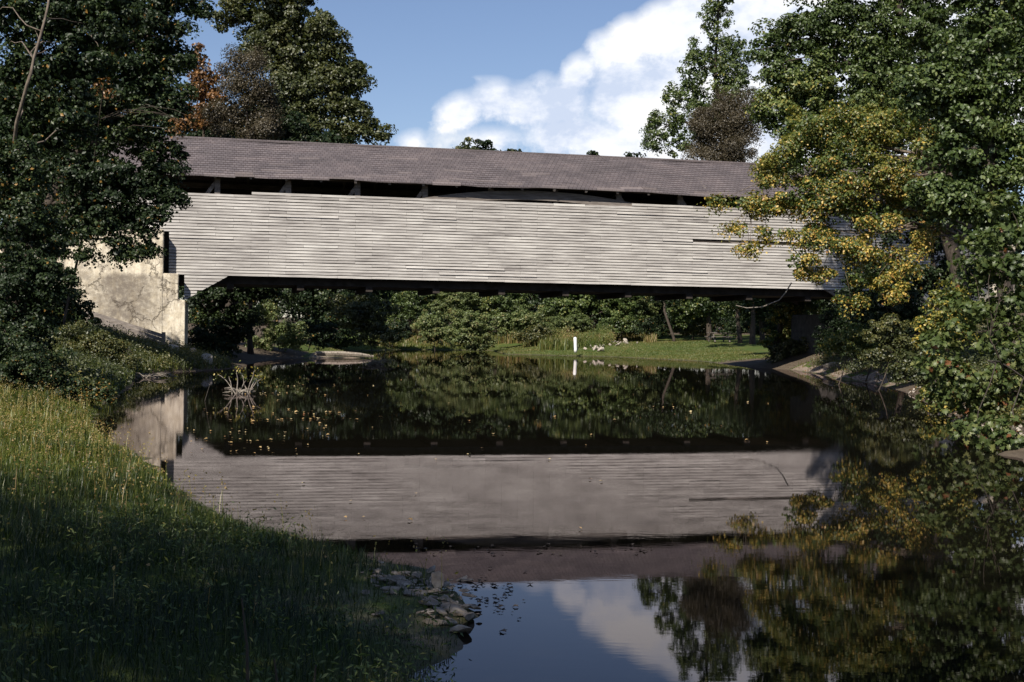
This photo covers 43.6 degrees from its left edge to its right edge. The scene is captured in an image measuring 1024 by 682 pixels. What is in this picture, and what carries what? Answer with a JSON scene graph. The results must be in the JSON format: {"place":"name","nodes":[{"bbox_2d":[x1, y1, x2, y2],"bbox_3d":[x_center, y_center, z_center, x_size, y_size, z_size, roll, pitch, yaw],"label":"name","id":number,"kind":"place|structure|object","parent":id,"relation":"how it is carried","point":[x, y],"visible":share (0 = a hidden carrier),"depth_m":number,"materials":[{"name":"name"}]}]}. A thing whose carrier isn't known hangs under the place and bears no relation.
{"place":"outdoors","nodes":[
{"label":"outdoors","id":0,"kind":"place"},
{"bbox_2d":[0,375,474,681],"bbox_3d":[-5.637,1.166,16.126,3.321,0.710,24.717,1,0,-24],"label":"grass","id":1,"kind":"structure","parent":0,"point":[12,509],"depth_m":7.33,"materials":[{"name":"plant"}]},
{"bbox_2d":[365,322,657,350],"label":"grass","id":2,"kind":"structure","parent":0,"point":[550,344],"depth_m":114.52,"materials":[{"name":"plant"}]},
{"bbox_2d":[0,313,1023,681],"bbox_3d":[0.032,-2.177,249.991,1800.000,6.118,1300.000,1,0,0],"label":"ground","id":3,"kind":"structure","parent":0,"point":[260,355],"depth_m":7.26,"materials":[{"name":"plant"}]},
{"bbox_2d":[0,137,83,366],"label":"shrub","id":4,"kind":"object","parent":3,"relation":"on","point":[26,282],"visible":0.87,"depth_m":28.71,"materials":[{"name":"green plant"}]},
{"bbox_2d":[0,257,101,329],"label":"shrub","id":5,"kind":"object","parent":3,"relation":"on","point":[77,309],"visible":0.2,"depth_m":39.84,"materials":[{"name":"green plant"}]},
{"bbox_2d":[0,320,117,408],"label":"shrub","id":6,"kind":"object","parent":3,"relation":"on","point":[16,364],"visible":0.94,"depth_m":24.82,"materials":[{"name":"green plant"}]},
{"bbox_2d":[0,55,129,296],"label":"broadleaf tree","id":7,"kind":"object","parent":3,"relation":"on","point":[73,243],"visible":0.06,"depth_m":43.57,"materials":[{"name":"green plant"}]},
{"bbox_2d":[0,0,148,330],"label":"slender tree","id":8,"kind":"object","parent":3,"relation":"on","point":[62,66],"visible":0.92,"depth_m":30.66,"materials":[{"name":"green plant"}]},
{"bbox_2d":[0,229,187,347],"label":"abutment wall","id":9,"kind":"structure","parent":3,"relation":"on","point":[144,293],"depth_m":53.71,"materials":[{"name":"concrete"}]},
{"bbox_2d":[76,136,944,304],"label":"covered bridge","id":10,"kind":"structure","parent":9,"relation":"on","point":[299,216],"depth_m":58.27,"materials":[{"name":"wood"}]},
{"bbox_2d":[45,320,144,369],"bbox_3d":[-12.979,0.194,38.063,4.278,1.671,1.938,1,0,0],"label":"shrub","id":11,"kind":"object","parent":3,"relation":"on","point":[100,341],"visible":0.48,"depth_m":37.81,"materials":[{"name":"green plant"}]},
{"bbox_2d":[9,48,198,230],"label":"broadleaf tree","id":12,"kind":"object","parent":3,"relation":"on","point":[180,84],"depth_m":65.45,"materials":[{"name":"green plant"}]},
{"bbox_2d":[15,0,216,311],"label":"broadleaf tree","id":13,"kind":"object","parent":3,"relation":"on","point":[99,179],"visible":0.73,"depth_m":37.67,"materials":[{"name":"green plant"}]},
{"bbox_2d":[0,312,238,393],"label":"undergrowth","id":14,"kind":"object","parent":3,"relation":"on","point":[124,369],"visible":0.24,"depth_m":45.85,"materials":[{"name":"green plant"}]},
{"bbox_2d":[13,320,231,404],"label":"grass","id":15,"kind":"structure","parent":3,"relation":"on","point":[155,371],"depth_m":45.26,"materials":[{"name":"plant"}]},
{"bbox_2d":[86,311,165,344],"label":"retaining wall","id":16,"kind":"structure","parent":3,"relation":"on","point":[151,334],"depth_m":52.28,"materials":[{"name":"concrete"}]},
{"bbox_2d":[60,77,195,332],"bbox_3d":[-11.952,-3.549,37.138,6.016,8.066,2.196,1,0,36],"label":"understory tree","id":17,"kind":"object","parent":3,"relation":"on","point":[177,121],"visible":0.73,"depth_m":36.52,"materials":[{"name":"green plant"}]},
{"bbox_2d":[135,372,177,377],"bbox_3d":[-11.751,1.137,41.782,1.720,0.306,0.841,1,0,0],"label":"brush heap","id":18,"kind":"object","parent":3,"relation":"on","point":[154,375],"visible":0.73,"depth_m":41.67,"materials":[{"name":"grey plant"}]},
{"bbox_2d":[184,42,229,329],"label":"maple tree","id":19,"kind":"object","parent":3,"relation":"on","point":[198,75],"visible":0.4,"depth_m":71.64,"materials":[{"name":"orange plant"}]},
{"bbox_2d":[201,353,212,364],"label":"boulder","id":20,"kind":"object","parent":3,"relation":"on","point":[210,358],"visible":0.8,"depth_m":50.34,"materials":[{"name":"stone"}]},
{"bbox_2d":[188,326,242,357],"bbox_3d":[-14.970,0.074,64.034,3.203,1.631,1.768,1,0,0],"label":"shrub","id":21,"kind":"object","parent":3,"relation":"on","point":[210,343],"visible":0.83,"depth_m":63.68,"materials":[{"name":"green plant"}]},
{"bbox_2d":[179,286,283,345],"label":"broadleaf tree","id":22,"kind":"object","parent":3,"relation":"on","point":[239,317],"visible":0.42,"depth_m":66.60,"materials":[{"name":"green plant"}]},
{"bbox_2d":[0,480,472,681],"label":"weeds","id":23,"kind":"object","parent":3,"relation":"on","point":[258,670],"visible":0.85,"depth_m":6.43,"materials":[{"name":"green plant"}]},
{"bbox_2d":[197,42,285,353],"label":"bare twig tree","id":24,"kind":"object","parent":3,"relation":"on","point":[265,123],"visible":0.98,"depth_m":69.67,"materials":[{"name":"brown plant"}]},
{"bbox_2d":[241,598,248,681],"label":"stalk","id":25,"kind":"object","parent":3,"relation":"on","point":[247,654],"visible":1,"depth_m":5.32,"materials":[{"name":"green plant"}]},
{"bbox_2d":[176,100,354,342],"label":"broadleaf tree","id":26,"kind":"object","parent":3,"relation":"on","point":[293,119],"visible":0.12,"depth_m":75.31,"materials":[{"name":"green plant"}]},
{"bbox_2d":[243,299,309,350],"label":"shrub","id":27,"kind":"object","parent":3,"relation":"on","point":[280,333],"visible":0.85,"depth_m":73.64,"materials":[{"name":"green plant"}]},
{"bbox_2d":[196,0,398,312],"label":"broadleaf tree","id":28,"kind":"object","parent":3,"relation":"on","point":[288,36],"visible":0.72,"depth_m":79.14,"materials":[{"name":"green plant"}]},
{"bbox_2d":[284,320,343,350],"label":"shrub","id":29,"kind":"object","parent":3,"relation":"on","point":[320,334],"visible":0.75,"depth_m":83.62,"materials":[{"name":"green plant"}]},
{"bbox_2d":[273,288,402,344],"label":"broadleaf tree","id":30,"kind":"object","parent":3,"relation":"on","point":[313,310],"visible":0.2,"depth_m":97.18,"materials":[{"name":"green plant"}]},
{"bbox_2d":[325,336,363,348],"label":"shrub","id":31,"kind":"object","parent":3,"relation":"on","point":[345,343],"visible":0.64,"depth_m":99.70,"materials":[{"name":"green plant"}]},
{"bbox_2d":[315,351,373,357],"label":"log","id":32,"kind":"object","parent":3,"relation":"on","point":[333,353],"visible":0.95,"depth_m":75.70,"materials":[{"name":"wood"}]},
{"bbox_2d":[324,290,405,352],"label":"shrub","id":33,"kind":"object","parent":3,"relation":"on","point":[356,309],"visible":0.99,"depth_m":87.69,"materials":[{"name":"green plant"}]},
{"bbox_2d":[380,586,400,591],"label":"flat stone","id":34,"kind":"object","parent":3,"relation":"on","point":[385,588],"visible":0.81,"depth_m":7.62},
{"bbox_2d":[368,320,415,346],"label":"shrub","id":35,"kind":"object","parent":3,"relation":"on","point":[399,326],"visible":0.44,"depth_m":111.63,"materials":[{"name":"green plant"}]},
{"bbox_2d":[381,575,405,580],"bbox_3d":[-0.748,1.504,8.091,0.168,0.039,0.070,0,9,7],"label":"flat stone","id":36,"kind":"object","parent":3,"relation":"on","point":[397,577],"visible":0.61,"depth_m":8.08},
{"bbox_2d":[380,291,426,324],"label":"shrub","id":37,"kind":"object","parent":3,"relation":"on","point":[408,304],"visible":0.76,"depth_m":118.54,"materials":[{"name":"green plant"}]},
{"bbox_2d":[402,589,426,596],"bbox_3d":[-0.584,1.518,7.695,0.200,0.053,0.087,16,-1,-45],"label":"flat stone","id":38,"kind":"object","parent":3,"relation":"on","point":[422,592],"visible":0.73,"depth_m":7.67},
{"bbox_2d":[370,290,474,331],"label":"broadleaf tree","id":39,"kind":"object","parent":3,"relation":"on","point":[426,300],"visible":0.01,"depth_m":121.00,"materials":[{"name":"green plant"}]},
{"bbox_2d":[410,309,446,349],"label":"shrub","id":40,"kind":"object","parent":3,"relation":"on","point":[427,320],"visible":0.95,"depth_m":111.56,"materials":[{"name":"green plant"}]},
{"bbox_2d":[418,597,439,604],"bbox_3d":[-0.477,1.512,7.418,0.092,0.038,0.184,1,0,-31],"label":"flat stone","id":41,"kind":"object","parent":3,"relation":"on","point":[433,601],"visible":0.9,"depth_m":7.38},
{"bbox_2d":[431,571,443,587],"bbox_3d":[-0.469,1.499,8.031,0.095,0.122,0.026,19,-28,-22],"label":"flat stone","id":42,"kind":"object","parent":3,"relation":"on","point":[436,579],"visible":0.97,"depth_m":8.02,"materials":[{"name":"stone"}]},
{"bbox_2d":[423,619,456,624],"bbox_3d":[-0.400,1.559,7.089,0.203,0.038,0.054,6,1,-23],"label":"flat stone","id":43,"kind":"object","parent":3,"relation":"on","point":[426,621],"visible":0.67,"depth_m":7.07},
{"bbox_2d":[433,606,448,615],"bbox_3d":[-0.405,1.530,7.260,0.052,0.032,0.119,16,5,-45],"label":"flat stone","id":44,"kind":"object","parent":3,"relation":"on","point":[441,610],"visible":0.85,"depth_m":7.23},
{"bbox_2d":[420,292,481,324],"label":"shrub","id":45,"kind":"object","parent":3,"relation":"on","point":[461,300],"visible":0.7,"depth_m":120.30,"materials":[{"name":"green plant"}]},
{"bbox_2d":[438,602,466,611],"bbox_3d":[-0.342,1.538,7.372,0.182,0.043,0.098,3,13,21],"label":"flat stone","id":46,"kind":"object","parent":3,"relation":"on","point":[446,605],"visible":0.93,"depth_m":7.35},
{"bbox_2d":[449,611,468,615],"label":"flat stone","id":47,"kind":"object","parent":3,"relation":"on","point":[458,613],"visible":0.62,"depth_m":7.29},
{"bbox_2d":[449,625,471,631],"bbox_3d":[-0.291,1.575,6.979,0.183,0.043,0.099,-30,-28,34],"label":"flat stone","id":48,"kind":"object","parent":3,"relation":"on","point":[458,628],"visible":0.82,"depth_m":6.93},
{"bbox_2d":[439,309,497,350],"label":"shrub","id":49,"kind":"object","parent":3,"relation":"on","point":[463,334],"visible":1,"depth_m":107.45,"materials":[{"name":"green plant"}]},
{"bbox_2d":[462,612,474,620],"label":"flat stone","id":50,"kind":"object","parent":3,"relation":"on","point":[468,616],"visible":1,"depth_m":7.20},
{"bbox_2d":[442,137,497,330],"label":"broadleaf tree","id":51,"kind":"object","parent":3,"relation":"on","point":[464,145],"visible":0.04,"depth_m":131.65,"materials":[{"name":"green plant"}]},
{"bbox_2d":[471,292,530,339],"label":"shrub","id":52,"kind":"object","parent":3,"relation":"on","point":[503,303],"visible":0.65,"depth_m":120.43,"materials":[{"name":"green plant"}]},
{"bbox_2d":[473,139,528,312],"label":"broadleaf tree","id":53,"kind":"object","parent":3,"relation":"on","point":[482,143],"visible":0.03,"depth_m":135.36,"materials":[{"name":"green plant"}]},
{"bbox_2d":[469,292,544,331],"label":"broadleaf tree","id":54,"kind":"object","parent":3,"relation":"on","point":[536,301],"visible":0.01,"depth_m":125.09,"materials":[{"name":"green plant"}]},
{"bbox_2d":[1,219,1023,331],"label":"woods","id":55,"kind":"object","parent":3,"relation":"on","point":[287,314],"visible":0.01,"depth_m":143.48,"materials":[{"name":"green plant"}]},
{"bbox_2d":[488,303,556,336],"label":"shrub","id":56,"kind":"object","parent":3,"relation":"on","point":[510,322],"visible":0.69,"depth_m":113.62,"materials":[{"name":"green plant"}]},
{"bbox_2d":[280,339,770,362],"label":"grass","id":57,"kind":"structure","parent":3,"relation":"on","point":[661,352],"depth_m":96.38,"materials":[{"name":"plant"}]},
{"bbox_2d":[506,148,555,327],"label":"broadleaf tree","id":58,"kind":"object","parent":3,"relation":"on","point":[530,309],"visible":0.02,"depth_m":137.40,"materials":[{"name":"green plant"}]},
{"bbox_2d":[510,324,553,346],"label":"shrub","id":59,"kind":"object","parent":3,"relation":"on","point":[533,333],"visible":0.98,"depth_m":107.54,"materials":[{"name":"green plant"}]},
{"bbox_2d":[537,305,589,332],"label":"shrub","id":60,"kind":"object","parent":3,"relation":"on","point":[549,314],"visible":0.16,"depth_m":118.37,"materials":[{"name":"green plant"}]},
{"bbox_2d":[544,312,593,333],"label":"shrub","id":61,"kind":"object","parent":3,"relation":"on","point":[576,322],"visible":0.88,"depth_m":115.51,"materials":[{"name":"green plant"}]},
{"bbox_2d":[541,294,645,331],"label":"broadleaf tree","id":62,"kind":"object","parent":3,"relation":"on","point":[576,304],"visible":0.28,"depth_m":117.09,"materials":[{"name":"green plant"}]},
{"bbox_2d":[579,150,616,330],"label":"broadleaf tree","id":63,"kind":"object","parent":3,"relation":"on","point":[594,318],"visible":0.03,"depth_m":139.37,"materials":[{"name":"green plant"}]},
{"bbox_2d":[596,312,645,340],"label":"shrub","id":64,"kind":"object","parent":3,"relation":"on","point":[624,323],"visible":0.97,"depth_m":115.63,"materials":[{"name":"green plant"}]},
{"bbox_2d":[606,151,661,329],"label":"broadleaf tree","id":65,"kind":"object","parent":3,"relation":"on","point":[629,154],"visible":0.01,"depth_m":139.56,"materials":[{"name":"green plant"}]},
{"bbox_2d":[614,296,660,334],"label":"shrub","id":66,"kind":"object","parent":3,"relation":"on","point":[651,310],"visible":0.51,"depth_m":119.45,"materials":[{"name":"green plant"}]},
{"bbox_2d":[631,315,674,338],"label":"shrub","id":67,"kind":"object","parent":3,"relation":"on","point":[656,326],"visible":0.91,"depth_m":114.69,"materials":[{"name":"green plant"}]},
{"bbox_2d":[625,296,688,334],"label":"broadleaf tree","id":68,"kind":"object","parent":3,"relation":"on","point":[660,313],"visible":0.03,"depth_m":121.39,"materials":[{"name":"green plant"}]},
{"bbox_2d":[622,296,699,341],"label":"broadleaf tree","id":69,"kind":"object","parent":3,"relation":"on","point":[668,322],"visible":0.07,"depth_m":111.96,"materials":[{"name":"green plant"}]},
{"bbox_2d":[548,325,788,347],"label":"weeds","id":70,"kind":"object","parent":3,"relation":"on","point":[606,336],"visible":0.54,"depth_m":102.70,"materials":[{"name":"green plant"}]},
{"bbox_2d":[675,321,705,339],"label":"shrub","id":71,"kind":"object","parent":3,"relation":"on","point":[695,329],"visible":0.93,"depth_m":115.76,"materials":[{"name":"green plant"}]},
{"bbox_2d":[666,299,719,338],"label":"shrub","id":72,"kind":"object","parent":3,"relation":"on","point":[699,319],"visible":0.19,"depth_m":118.54,"materials":[{"name":"green plant"}]},
{"bbox_2d":[669,297,749,340],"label":"broadleaf tree","id":73,"kind":"object","parent":3,"relation":"on","point":[683,312],"visible":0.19,"depth_m":113.63,"materials":[{"name":"green plant"}]},
{"bbox_2d":[705,332,731,341],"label":"picnic table","id":74,"kind":"object","parent":3,"relation":"on","point":[723,337],"visible":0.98,"depth_m":105.65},
{"bbox_2d":[679,309,758,335],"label":"shrub","id":75,"kind":"object","parent":3,"relation":"on","point":[720,322],"visible":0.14,"depth_m":125.25,"materials":[{"name":"green plant"}]},
{"bbox_2d":[638,0,801,309],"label":"poplar tree","id":76,"kind":"object","parent":3,"relation":"on","point":[723,70],"visible":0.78,"depth_m":85.56,"materials":[{"name":"green plant"}]},
{"bbox_2d":[680,86,765,162],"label":"bare twig tree","id":77,"kind":"object","parent":3,"relation":"on","point":[734,132],"visible":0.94,"depth_m":73.35,"materials":[{"name":"brown plant"}]},
{"bbox_2d":[686,297,776,343],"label":"broadleaf tree","id":78,"kind":"object","parent":3,"relation":"on","point":[739,333],"visible":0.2,"depth_m":102.91,"materials":[{"name":"green plant"}]},
{"bbox_2d":[720,319,750,339],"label":"shrub","id":79,"kind":"object","parent":3,"relation":"on","point":[731,326],"visible":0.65,"depth_m":111.63,"materials":[{"name":"green plant"}]},
{"bbox_2d":[702,297,808,343],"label":"broadleaf tree","id":80,"kind":"object","parent":3,"relation":"on","point":[752,326],"visible":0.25,"depth_m":101.91,"materials":[{"name":"green plant"}]},
{"bbox_2d":[755,318,784,337],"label":"shrub","id":81,"kind":"object","parent":3,"relation":"on","point":[757,328],"visible":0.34,"depth_m":109.63,"materials":[{"name":"green plant"}]},
{"bbox_2d":[733,300,820,341],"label":"broadleaf tree","id":82,"kind":"object","parent":3,"relation":"on","point":[760,321],"visible":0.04,"depth_m":103.64,"materials":[{"name":"green plant"}]},
{"bbox_2d":[761,336,809,363],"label":"shrub","id":83,"kind":"object","parent":3,"relation":"on","point":[786,349],"visible":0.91,"depth_m":65.75,"materials":[{"name":"green plant"}]},
{"bbox_2d":[757,299,823,359],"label":"leaning tree","id":84,"kind":"object","parent":3,"relation":"on","point":[785,311],"visible":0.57,"depth_m":67.75,"materials":[{"name":"plant"}]},
{"bbox_2d":[822,362,839,367],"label":"boulder","id":85,"kind":"object","parent":3,"relation":"on","point":[829,364],"visible":0.7,"depth_m":56.90,"materials":[{"name":"stone"}]},
{"bbox_2d":[696,100,974,322],"bbox_3d":[11.103,-3.341,40.911,10.434,8.707,2.478,1,0,0],"label":"yellowing tree","id":86,"kind":"object","parent":3,"relation":"on","point":[881,174],"visible":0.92,"depth_m":40.76,"materials":[{"name":"yellow plant"}]},
{"bbox_2d":[810,304,881,363],"bbox_3d":[14.128,-0.232,54.051,3.079,2.696,1.985,1,0,0],"label":"shrub","id":87,"kind":"object","parent":3,"relation":"on","point":[829,321],"visible":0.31,"depth_m":53.88,"materials":[{"name":"green plant"}]},
{"bbox_2d":[818,323,879,384],"bbox_3d":[11.557,0.829,43.974,2.160,2.933,1.287,1,0,0],"label":"shrub","id":88,"kind":"object","parent":3,"relation":"on","point":[849,338],"visible":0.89,"depth_m":43.87,"materials":[{"name":"green plant"}]},
{"bbox_2d":[742,0,976,348],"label":"maple tree","id":89,"kind":"object","parent":3,"relation":"on","point":[821,48],"visible":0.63,"depth_m":47.42,"materials":[{"name":"green plant"}]},
{"bbox_2d":[736,283,791,307],"bbox_3d":[8.657,-1.573,43.990,1.925,0.914,0.046,1,0,0],"label":"bough","id":90,"kind":"object","parent":89,"relation":"attached to","point":[769,303],"visible":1,"depth_m":43.98,"materials":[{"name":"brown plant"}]},
{"bbox_2d":[841,284,930,381],"bbox_3d":[13.834,-0.339,47.045,3.547,3.708,2.100,1,0,0],"label":"shrub","id":91,"kind":"object","parent":3,"relation":"on","point":[909,311],"visible":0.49,"depth_m":46.71,"materials":[{"name":"green plant"}]},
{"bbox_2d":[857,313,919,389],"bbox_3d":[11.938,0.505,40.004,2.287,2.788,1.447,1,0,0],"label":"shrub","id":92,"kind":"object","parent":3,"relation":"on","point":[886,327],"visible":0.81,"depth_m":39.84,"materials":[{"name":"green plant"}]},
{"bbox_2d":[791,245,1014,353],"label":"abutment wall","id":93,"kind":"structure","parent":3,"relation":"on","point":[802,325],"depth_m":65.20,"materials":[{"name":"concrete"}]},
{"bbox_2d":[792,354,1023,450],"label":"leaf litter","id":94,"kind":"object","parent":3,"relation":"on","point":[885,384],"visible":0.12,"depth_m":47.67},
{"bbox_2d":[882,348,939,391],"bbox_3d":[10.854,0.791,33.995,2.065,1.460,1.096,1,0,0],"label":"shrub","id":95,"kind":"object","parent":3,"relation":"on","point":[901,372],"visible":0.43,"depth_m":33.94,"materials":[{"name":"green plant"}]},
{"bbox_2d":[798,328,1023,434],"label":"grass","id":96,"kind":"structure","parent":3,"relation":"on","point":[888,374],"depth_m":49.51,"materials":[{"name":"plant"}]},
{"bbox_2d":[833,179,997,339],"bbox_3d":[16.030,-2.853,50.112,7.024,7.272,2.964,1,0,0],"label":"understory tree","id":97,"kind":"object","parent":3,"relation":"on","point":[933,272],"visible":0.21,"depth_m":49.73,"materials":[{"name":"green plant"}]},
{"bbox_2d":[811,311,1023,435],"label":"undergrowth","id":98,"kind":"object","parent":3,"relation":"on","point":[971,356],"visible":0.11,"depth_m":43.03,"materials":[{"name":"green plant"}]},
{"bbox_2d":[813,0,1023,313],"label":"broadleaf tree","id":99,"kind":"object","parent":3,"relation":"on","point":[1020,118],"visible":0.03,"depth_m":77.36,"materials":[{"name":"green plant"}]},
{"bbox_2d":[919,387,965,412],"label":"shrub","id":100,"kind":"object","parent":3,"relation":"on","point":[923,392],"visible":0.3,"depth_m":27.89,"materials":[{"name":"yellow plant"}]},
{"bbox_2d":[910,280,978,382],"bbox_3d":[10.165,0.117,29.980,1.666,3.115,0.997,1,0,0],"label":"shrub","id":101,"kind":"object","parent":3,"relation":"on","point":[934,316],"visible":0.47,"depth_m":29.89,"materials":[{"name":"green plant"}]},
{"bbox_2d":[884,0,1023,367],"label":"broadleaf tree","id":102,"kind":"object","parent":3,"relation":"on","point":[963,118],"visible":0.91,"depth_m":36.56,"materials":[{"name":"green plant"}]},
{"bbox_2d":[910,188,1023,451],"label":"broadleaf shrub","id":103,"kind":"object","parent":3,"relation":"on","point":[963,384],"visible":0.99,"depth_m":23.30,"materials":[{"name":"green plant"}]},
{"bbox_2d":[0,0,1023,318],"label":"sky","id":104,"kind":"structure","parent":0,"point":[579,77],"materials":[{"name":"blue"}]},
{"bbox_2d":[90,350,1023,681],"bbox_3d":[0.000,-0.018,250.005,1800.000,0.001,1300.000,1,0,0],"label":"water","id":105,"kind":"structure","parent":0,"point":[790,526],"depth_m":12.62,"materials":[{"name":"liquid"}]},
{"bbox_2d":[213,360,265,393],"bbox_3d":[-6.844,0.949,32.261,1.299,0.943,0.549,1,0,0],"label":"brush heap","id":106,"kind":"object","parent":105,"relation":"in","point":[238,391],"visible":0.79,"depth_m":32.21,"materials":[{"name":"grey plant"}]},
{"bbox_2d":[359,345,394,364],"bbox_3d":[-6.598,0.645,61.831,1.878,1.165,1.179,1,0,0],"label":"brush heap","id":107,"kind":"object","parent":105,"relation":"in","point":[373,362],"visible":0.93,"depth_m":61.74,"materials":[{"name":"brown plant"}]},
{"label":"flat stone","id":108,"kind":"object","parent":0,"visible":0},
{"bbox_2d":[397,580,411,586],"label":"flat stone","id":109,"kind":"object","parent":108,"relation":"on","point":[404,582],"visible":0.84,"depth_m":7.92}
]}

